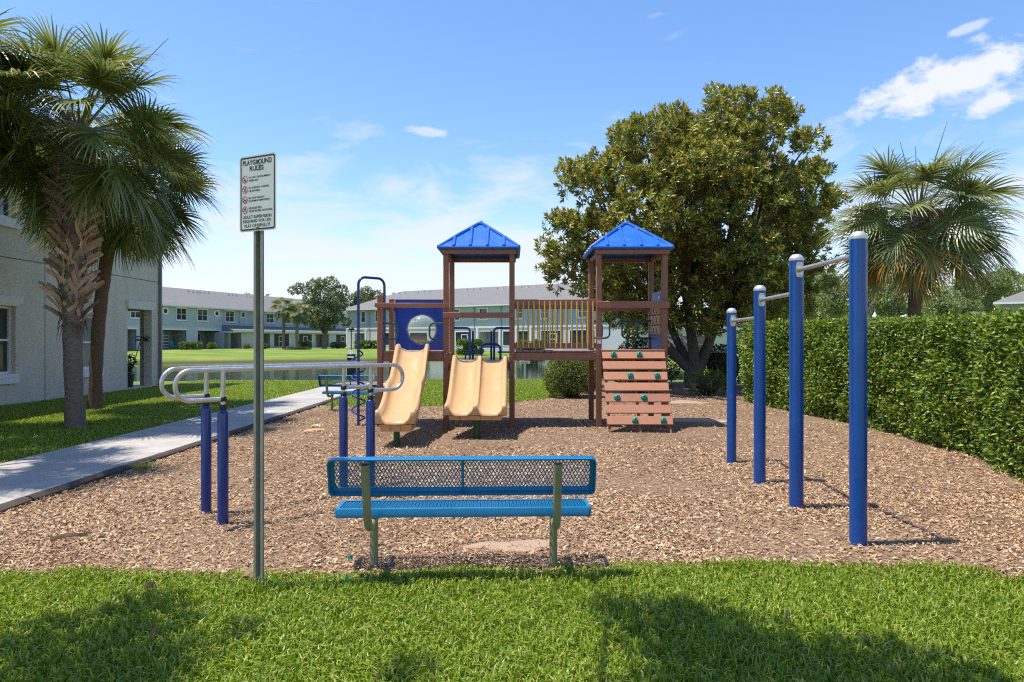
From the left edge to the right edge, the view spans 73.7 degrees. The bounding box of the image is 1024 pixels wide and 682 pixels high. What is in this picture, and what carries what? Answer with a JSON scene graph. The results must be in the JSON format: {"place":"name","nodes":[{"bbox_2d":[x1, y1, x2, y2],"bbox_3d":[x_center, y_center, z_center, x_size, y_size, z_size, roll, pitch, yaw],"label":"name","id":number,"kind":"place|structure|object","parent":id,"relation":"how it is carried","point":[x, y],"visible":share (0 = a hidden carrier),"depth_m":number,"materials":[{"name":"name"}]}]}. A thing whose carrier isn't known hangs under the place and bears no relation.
{"place":"outdoors","nodes":[
{"label":"outdoors","id":0,"kind":"place"},
{"bbox_2d":[32,379,351,402],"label":"lawn grass","id":1,"kind":"structure","parent":0,"point":[239,391],"depth_m":21.88,"materials":[{"name":"green plant"}]},
{"bbox_2d":[0,382,425,514],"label":"sidewalk","id":2,"kind":"structure","parent":0,"point":[23,481],"depth_m":9.62,"materials":[{"name":"concrete"}]},
{"bbox_2d":[131,358,683,381],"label":"pond water","id":3,"kind":"structure","parent":0,"point":[535,369],"depth_m":43.56,"materials":[{"name":"grey liquid"}]},
{"bbox_2d":[0,342,1023,681],"bbox_3d":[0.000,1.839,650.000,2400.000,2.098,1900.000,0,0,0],"label":"lawn","id":4,"kind":"structure","parent":0,"point":[242,354],"depth_m":4.03,"materials":[{"name":"green plant"}]},
{"bbox_2d":[0,3,72,198],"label":"palm tree","id":5,"kind":"object","parent":4,"relation":"on","point":[20,115],"visible":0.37,"depth_m":11.99,"materials":[{"name":"green plant"}]},
{"bbox_2d":[0,154,182,405],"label":"apartment building","id":6,"kind":"structure","parent":4,"relation":"on","point":[31,358],"depth_m":18.77,"materials":[{"name":"grey paint"}]},
{"bbox_2d":[0,185,19,228],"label":"window","id":7,"kind":"structure","parent":6,"relation":"in","point":[5,221],"depth_m":17.40,"materials":[{"name":"grey glass"}]},
{"bbox_2d":[0,295,23,384],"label":"window","id":8,"kind":"structure","parent":6,"relation":"in","point":[5,311],"depth_m":17.44,"materials":[{"name":"white paint"}]},
{"bbox_2d":[82,308,103,377],"bbox_3d":[-12.850,0.040,20.550,0.321,2.100,1.740,0,0,0],"label":"window","id":9,"kind":"structure","parent":6,"relation":"in","point":[87,336],"depth_m":20.80,"materials":[{"name":"grey glass"}]},
{"bbox_2d":[127,335,150,386],"bbox_3d":[-13.141,0.697,23.697,0.711,1.786,1.219,0,0,39],"label":"potted plant","id":10,"kind":"object","parent":6,"relation":"on","point":[130,376],"visible":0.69,"depth_m":23.55,"materials":[{"name":"green plant"}]},
{"bbox_2d":[0,10,220,428],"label":"palm tree","id":11,"kind":"object","parent":4,"relation":"on","point":[77,187],"visible":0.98,"depth_m":12.61,"materials":[{"name":"green plant"}]},
{"bbox_2d":[0,104,230,409],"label":"palm tree","id":12,"kind":"object","parent":4,"relation":"on","point":[115,237],"visible":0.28,"depth_m":16.27,"materials":[{"name":"green plant"}]},
{"bbox_2d":[0,401,253,462],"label":"lawn grass","id":13,"kind":"structure","parent":4,"relation":"on","point":[14,418],"depth_m":13.62,"materials":[{"name":"green plant"}]},
{"bbox_2d":[145,582,153,588],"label":"dead leaf","id":14,"kind":"object","parent":4,"relation":"on","point":[149,584],"visible":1,"depth_m":4.42,"materials":[{"name":"brown plant"}]},
{"bbox_2d":[149,626,159,637],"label":"dead leaf","id":15,"kind":"object","parent":4,"relation":"on","point":[154,630],"visible":1,"depth_m":3.71,"materials":[{"name":"brown plant"}]},
{"bbox_2d":[179,341,202,349],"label":"shrub","id":16,"kind":"object","parent":4,"relation":"on","point":[191,345],"visible":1,"depth_m":82.49,"materials":[{"name":"green plant"}]},
{"bbox_2d":[207,342,216,348],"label":"shrub","id":17,"kind":"object","parent":4,"relation":"on","point":[210,345],"visible":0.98,"depth_m":86.76,"materials":[{"name":"green plant"}]},
{"bbox_2d":[127,287,345,349],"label":"apartment building","id":18,"kind":"structure","parent":4,"relation":"on","point":[223,320],"depth_m":94.78,"materials":[{"name":"white paint"}]},
{"bbox_2d":[130,311,139,318],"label":"window","id":19,"kind":"structure","parent":18,"relation":"in","point":[133,314],"depth_m":81.56,"materials":[{"name":"white glass"}]},
{"bbox_2d":[163,335,167,348],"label":"shelf rack","id":20,"kind":"object","parent":18,"relation":"on","point":[166,341],"visible":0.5,"depth_m":86.60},
{"bbox_2d":[162,307,168,314],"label":"round window","id":21,"kind":"structure","parent":18,"relation":"in","point":[165,310],"depth_m":85.58,"materials":[{"name":"white glass"}]},
{"bbox_2d":[169,341,176,348],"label":"patio chair","id":22,"kind":"object","parent":18,"relation":"on","point":[171,344],"visible":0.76,"depth_m":87.54,"materials":[{"name":"teal plastic"}]},
{"bbox_2d":[175,307,187,320],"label":"window","id":23,"kind":"structure","parent":18,"relation":"in","point":[181,313],"depth_m":88.10,"materials":[{"name":"white glass"}]},
{"bbox_2d":[197,308,208,321],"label":"window","id":24,"kind":"structure","parent":18,"relation":"in","point":[202,313],"depth_m":91.36,"materials":[{"name":"white glass"}]},
{"bbox_2d":[214,310,219,316],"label":"round window","id":25,"kind":"structure","parent":18,"relation":"in","point":[216,312],"depth_m":93.58,"materials":[{"name":"white glass"}]},
{"bbox_2d":[225,310,234,322],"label":"window","id":26,"kind":"structure","parent":18,"relation":"in","point":[228,313],"depth_m":96.48,"materials":[{"name":"white glass"}]},
{"bbox_2d":[241,311,245,317],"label":"window","id":27,"kind":"structure","parent":18,"relation":"in","point":[242,312],"depth_m":99.05,"materials":[{"name":"white glass"}]},
{"bbox_2d":[266,312,274,323],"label":"window","id":28,"kind":"structure","parent":18,"relation":"in","point":[269,316],"depth_m":104.37,"materials":[{"name":"white glass"}]},
{"bbox_2d":[242,343,251,348],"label":"shrub","id":29,"kind":"object","parent":4,"relation":"on","point":[247,346],"visible":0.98,"depth_m":91.78,"materials":[{"name":"green plant"}]},
{"bbox_2d":[241,571,253,577],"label":"dead leaf","id":30,"kind":"object","parent":4,"relation":"on","point":[248,573],"visible":0.78,"depth_m":4.61,"materials":[{"name":"beige plant"}]},
{"bbox_2d":[219,572,279,597],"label":"grass","id":31,"kind":"structure","parent":4,"relation":"on","point":[258,586],"depth_m":4.45,"materials":[{"name":"green plant"}]},
{"bbox_2d":[240,152,275,591],"bbox_3d":[-1.668,0.337,4.504,0.322,3.126,0.048,0,0,26],"label":"playground sign","id":32,"kind":"object","parent":4,"relation":"on","point":[258,194],"visible":1,"depth_m":4.51,"materials":[{"name":"white metal"}]},
{"bbox_2d":[268,297,298,348],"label":"palm tree","id":33,"kind":"object","parent":4,"relation":"on","point":[279,314],"visible":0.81,"depth_m":90.59,"materials":[{"name":"green plant"}]},
{"bbox_2d":[284,346,310,349],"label":"shrub","id":34,"kind":"object","parent":4,"relation":"on","point":[296,348],"visible":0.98,"depth_m":85.51,"materials":[{"name":"green plant"}]},
{"bbox_2d":[283,301,312,346],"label":"palm tree","id":35,"kind":"object","parent":4,"relation":"on","point":[297,317],"visible":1,"depth_m":89.76,"materials":[{"name":"green plant"}]},
{"bbox_2d":[299,340,311,348],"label":"shrub","id":36,"kind":"object","parent":4,"relation":"on","point":[303,343],"visible":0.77,"depth_m":92.59,"materials":[{"name":"green plant"}]},
{"bbox_2d":[287,276,351,348],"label":"oak tree","id":37,"kind":"object","parent":4,"relation":"on","point":[332,305],"visible":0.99,"depth_m":92.78,"materials":[{"name":"green plant"}]},
{"bbox_2d":[329,341,346,348],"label":"shrub","id":38,"kind":"object","parent":4,"relation":"on","point":[338,344],"visible":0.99,"depth_m":94.45,"materials":[{"name":"green plant"}]},
{"bbox_2d":[347,327,355,380],"bbox_3d":[-6.657,0.653,28.285,0.340,2.474,0.270,0,0,0],"label":"waste station","id":39,"kind":"object","parent":4,"relation":"on","point":[351,355],"visible":0.7,"depth_m":28.20,"materials":[{"name":"black metal"}]},
{"bbox_2d":[354,340,368,348],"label":"shrub","id":40,"kind":"object","parent":4,"relation":"on","point":[362,344],"visible":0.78,"depth_m":89.47,"materials":[{"name":"green plant"}]},
{"bbox_2d":[345,286,386,306],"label":"background tree","id":41,"kind":"object","parent":4,"relation":"on","point":[364,296],"visible":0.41,"depth_m":134.11,"materials":[{"name":"green plant"}]},
{"bbox_2d":[367,340,376,348],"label":"shrub","id":42,"kind":"object","parent":4,"relation":"on","point":[372,344],"visible":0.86,"depth_m":90.55,"materials":[{"name":"green plant"}]},
{"bbox_2d":[413,339,428,342],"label":"shrub","id":43,"kind":"object","parent":4,"relation":"on","point":[421,341],"visible":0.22,"depth_m":83.38,"materials":[{"name":"green plant"}]},
{"bbox_2d":[455,339,484,354],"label":"shrub","id":44,"kind":"object","parent":4,"relation":"on","point":[465,345],"visible":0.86,"depth_m":78.35,"materials":[{"name":"green plant"}]},
{"bbox_2d":[324,378,624,406],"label":"back lawn grass","id":45,"kind":"structure","parent":4,"relation":"on","point":[526,390],"depth_m":21.02,"materials":[{"name":"green plant"}]},
{"bbox_2d":[346,283,655,351],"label":"apartment building","id":46,"kind":"structure","parent":4,"relation":"on","point":[487,299],"depth_m":89.51,"materials":[{"name":"white paint"}]},
{"bbox_2d":[361,311,365,322],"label":"window","id":47,"kind":"structure","parent":46,"relation":"in","point":[363,313],"depth_m":100.27,"materials":[{"name":"white glass"}]},
{"bbox_2d":[455,308,459,320],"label":"window","id":48,"kind":"structure","parent":46,"relation":"in","point":[456,309],"depth_m":91.12,"materials":[{"name":"white glass"}]},
{"bbox_2d":[478,308,487,320],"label":"window","id":49,"kind":"structure","parent":46,"relation":"in","point":[479,309],"depth_m":88.99,"materials":[{"name":"white glass"}]},
{"bbox_2d":[515,309,522,319],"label":"window","id":50,"kind":"structure","parent":46,"relation":"in","point":[520,310],"depth_m":86.00,"materials":[{"name":"white glass"}]},
{"bbox_2d":[540,309,548,319],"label":"window","id":51,"kind":"structure","parent":46,"relation":"in","point":[540,309],"depth_m":84.19,"materials":[{"name":"white glass"}]},
{"bbox_2d":[578,309,585,318],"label":"window","id":52,"kind":"structure","parent":46,"relation":"in","point":[584,310],"depth_m":81.36,"materials":[{"name":"white glass"}]},
{"bbox_2d":[0,381,1023,581],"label":"mulch bed","id":53,"kind":"object","parent":4,"relation":"on","point":[675,390],"visible":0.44,"depth_m":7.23,"materials":[{"name":"brown wood"}]},
{"bbox_2d":[50,533,87,540],"bbox_3d":[-3.620,1.596,5.580,0.260,0.052,0.018,0,0,-26],"label":"stick","id":54,"kind":"object","parent":53,"relation":"on","point":[69,535],"visible":1,"depth_m":5.58,"materials":[{"name":"brown wood"}]},
{"bbox_2d":[128,461,155,471],"bbox_3d":[-4.725,1.596,8.736,0.327,0.116,0.661,0,0,0],"label":"weed tuft","id":55,"kind":"object","parent":53,"relation":"on","point":[143,466],"visible":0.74,"depth_m":8.71,"materials":[{"name":"green plant"}]},
{"bbox_2d":[159,362,403,524],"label":"parallel bars","id":56,"kind":"object","parent":53,"relation":"on","point":[205,399],"visible":0.98,"depth_m":6.41,"materials":[{"name":"metal"}]},
{"bbox_2d":[304,428,324,431],"bbox_3d":[-3.547,1.595,12.252,0.367,0.052,0.106,0,0,-29],"label":"bark piece","id":57,"kind":"object","parent":53,"relation":"on","point":[314,429],"visible":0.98,"depth_m":12.23,"materials":[{"name":"beige wood"}]},
{"bbox_2d":[318,375,376,409],"bbox_3d":[-3.730,1.345,15.939,1.520,1.110,0.584,0,0,9],"label":"park bench","id":58,"kind":"object","parent":53,"relation":"on","point":[327,392],"visible":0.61,"depth_m":15.88,"materials":[{"name":"blue paint"}]},
{"bbox_2d":[327,456,596,567],"bbox_3d":[-0.343,1.345,4.838,1.830,1.110,0.584,0,0,-2],"label":"park bench","id":59,"kind":"object","parent":53,"relation":"on","point":[368,510],"visible":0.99,"depth_m":4.73,"materials":[{"name":"blue metal"}]},
{"bbox_2d":[351,221,674,446],"bbox_3d":[0.132,-0.242,13.171,6.230,4.285,4.124,0,0,-22],"label":"play structure","id":60,"kind":"object","parent":53,"relation":"on","point":[475,390],"visible":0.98,"depth_m":12.85,"materials":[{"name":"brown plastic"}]},
{"bbox_2d":[461,539,564,550],"bbox_3d":[-0.004,1.627,5.448,1.057,0.020,0.418,0,0,0],"label":"soil patch","id":61,"kind":"object","parent":53,"relation":"on","point":[492,545],"visible":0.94,"depth_m":5.43,"materials":[{"name":"beige soil"}]},
{"bbox_2d":[61,444,1023,494],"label":"wood chips","id":62,"kind":"object","parent":53,"relation":"on","point":[310,479],"visible":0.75,"depth_m":8.58,"materials":[{"name":"brown wood"}]},
{"bbox_2d":[213,395,955,446],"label":"wood chips","id":63,"kind":"object","parent":53,"relation":"on","point":[600,442],"visible":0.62,"depth_m":12.68,"materials":[{"name":"brown wood"}]},
{"bbox_2d":[613,360,660,392],"bbox_3d":[3.991,1.074,21.604,1.618,1.338,1.692,0,0,0],"label":"shrub","id":64,"kind":"object","parent":53,"relation":"on","point":[638,381],"visible":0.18,"depth_m":21.22,"materials":[{"name":"green plant"}]},
{"bbox_2d":[613,339,680,382],"bbox_3d":[5.004,0.800,25.383,2.619,1.886,2.616,0,0,0],"label":"shrub","id":65,"kind":"object","parent":53,"relation":"on","point":[635,344],"visible":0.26,"depth_m":24.97,"materials":[{"name":"green plant"}]},
{"bbox_2d":[657,400,708,403],"bbox_3d":[4.581,1.628,18.095,1.524,0.023,1.333,0,0,-39],"label":"soil patch","id":66,"kind":"object","parent":53,"relation":"on","point":[684,401],"visible":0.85,"depth_m":18.05,"materials":[{"name":"beige soil"}]},
{"bbox_2d":[673,418,726,421],"bbox_3d":[3.581,1.624,14.056,2.159,0.025,0.927,0,0,0],"label":"soil patch","id":67,"kind":"object","parent":53,"relation":"on","point":[697,420],"visible":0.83,"depth_m":13.88,"materials":[{"name":"brown soil"}]},
{"bbox_2d":[684,367,726,395],"bbox_3d":[5.913,1.240,20.589,1.428,1.009,1.482,0,0,0],"label":"shrub","id":68,"kind":"object","parent":53,"relation":"on","point":[707,384],"visible":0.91,"depth_m":20.34,"materials":[{"name":"green plant"}]},
{"bbox_2d":[700,343,744,385],"bbox_3d":[7.613,0.897,24.622,2.118,1.687,2.060,0,0,0],"label":"shrub","id":69,"kind":"object","parent":53,"relation":"on","point":[717,360],"visible":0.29,"depth_m":24.13,"materials":[{"name":"green plant"}]},
{"bbox_2d":[727,231,867,545],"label":"pull up bars","id":70,"kind":"object","parent":53,"relation":"on","point":[856,257],"visible":0.97,"depth_m":6.61,"materials":[{"name":"metal"}]},
{"bbox_2d":[739,307,1023,482],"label":"hedge","id":71,"kind":"object","parent":53,"relation":"on","point":[958,378],"visible":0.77,"depth_m":10.78,"materials":[{"name":"green plant"}]},
{"bbox_2d":[519,361,529,379],"bbox_3d":[0.529,1.295,28.186,0.440,0.950,0.089,0,0,0],"label":"pond sign","id":72,"kind":"object","parent":4,"relation":"on","point":[524,362],"visible":0.84,"depth_m":28.15,"materials":[{"name":"white paint"}]},
{"bbox_2d":[515,339,544,349],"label":"shrub","id":73,"kind":"object","parent":4,"relation":"on","point":[521,341],"visible":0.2,"depth_m":75.41,"materials":[{"name":"green plant"}]},
{"bbox_2d":[52,553,1023,584],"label":"edge grass","id":74,"kind":"structure","parent":4,"relation":"on","point":[73,573],"depth_m":4.80,"materials":[{"name":"green plant"}]},
{"bbox_2d":[543,360,595,396],"bbox_3d":[1.723,1.071,19.910,1.691,1.344,1.648,0,0,0],"label":"shrub","id":75,"kind":"object","parent":4,"relation":"on","point":[570,379],"visible":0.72,"depth_m":19.44,"materials":[{"name":"green plant"}]},
{"bbox_2d":[594,360,620,378],"bbox_3d":[4.399,1.343,29.991,2.895,1.818,1.626,0,0,0],"label":"shrub","id":76,"kind":"object","parent":4,"relation":"on","point":[607,370],"depth_m":29.61,"materials":[{"name":"green plant"}]},
{"bbox_2d":[244,292,999,344],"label":"wood","id":77,"kind":"object","parent":4,"relation":"on","point":[739,337],"visible":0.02,"depth_m":156.88,"materials":[{"name":"green plant"}]},
{"bbox_2d":[602,311,687,351],"bbox_3d":[11.969,-1.135,62.422,8.537,5.992,4.689,0,0,0],"label":"background tree","id":78,"kind":"object","parent":4,"relation":"on","point":[683,340],"visible":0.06,"depth_m":61.97,"materials":[{"name":"green plant"}]},
{"bbox_2d":[668,369,683,379],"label":"shrub","id":79,"kind":"object","parent":4,"relation":"on","point":[681,374],"visible":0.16,"depth_m":31.57,"materials":[{"name":"green plant"}]},
{"bbox_2d":[533,80,854,387],"bbox_3d":[6.525,-3.877,23.700,11.825,11.509,9.519,0,0,-11],"label":"magnolia tree","id":80,"kind":"object","parent":4,"relation":"on","point":[707,172],"visible":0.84,"depth_m":21.42,"materials":[{"name":"green plant"}]},
{"bbox_2d":[668,322,739,352],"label":"house","id":81,"kind":"structure","parent":4,"relation":"on","point":[718,340],"depth_m":86.82,"materials":[{"name":"grey paint"}]},
{"bbox_2d":[683,335,704,351],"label":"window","id":82,"kind":"structure","parent":81,"relation":"in","point":[700,340],"depth_m":86.80,"materials":[{"name":"glass"}]},
{"bbox_2d":[804,272,837,319],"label":"background tree","id":83,"kind":"object","parent":4,"relation":"on","point":[811,314],"visible":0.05,"depth_m":73.54,"materials":[{"name":"green plant"}]},
{"bbox_2d":[811,270,848,318],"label":"background tree","id":84,"kind":"object","parent":4,"relation":"on","point":[835,303],"visible":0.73,"depth_m":65.64,"materials":[{"name":"green plant"}]},
{"bbox_2d":[867,281,892,317],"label":"background tree","id":85,"kind":"object","parent":4,"relation":"on","point":[871,308],"visible":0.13,"depth_m":71.92,"materials":[{"name":"green plant"}]},
{"bbox_2d":[869,278,907,317],"bbox_3d":[33.203,-1.970,60.175,3.972,7.653,3.730,0,0,0],"label":"background tree","id":86,"kind":"object","parent":4,"relation":"on","point":[889,311],"visible":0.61,"depth_m":59.55,"materials":[{"name":"green plant"}]},
{"bbox_2d":[818,123,1023,316],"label":"palm tree","id":87,"kind":"object","parent":4,"relation":"on","point":[922,248],"visible":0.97,"depth_m":14.80,"materials":[{"name":"green plant"}]},
{"bbox_2d":[922,282,964,315],"bbox_3d":[36.470,-1.685,57.987,2.465,7.052,3.573,0,0,-26],"label":"background tree","id":88,"kind":"object","parent":4,"relation":"on","point":[942,306],"visible":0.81,"depth_m":57.58,"materials":[{"name":"green plant"}]},
{"bbox_2d":[944,276,983,314],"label":"background tree","id":89,"kind":"object","parent":4,"relation":"on","point":[971,304],"visible":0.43,"depth_m":71.08,"materials":[{"name":"green plant"}]},
{"bbox_2d":[954,263,1023,312],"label":"background tree","id":90,"kind":"object","parent":4,"relation":"on","point":[1003,284],"visible":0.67,"depth_m":82.76,"materials":[{"name":"green plant"}]},
{"bbox_2d":[993,291,1023,311],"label":"house","id":91,"kind":"structure","parent":4,"relation":"on","point":[1014,301],"depth_m":59.62,"materials":[{"name":"white"}]},
{"bbox_2d":[1000,267,1023,297],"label":"background tree","id":92,"kind":"object","parent":4,"relation":"on","point":[1019,276],"visible":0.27,"depth_m":94.23,"materials":[{"name":"green plant"}]},
{"bbox_2d":[0,0,1023,319],"label":"sky","id":93,"kind":"structure","parent":0,"point":[394,128],"materials":[{"name":"blue"}]}
]}

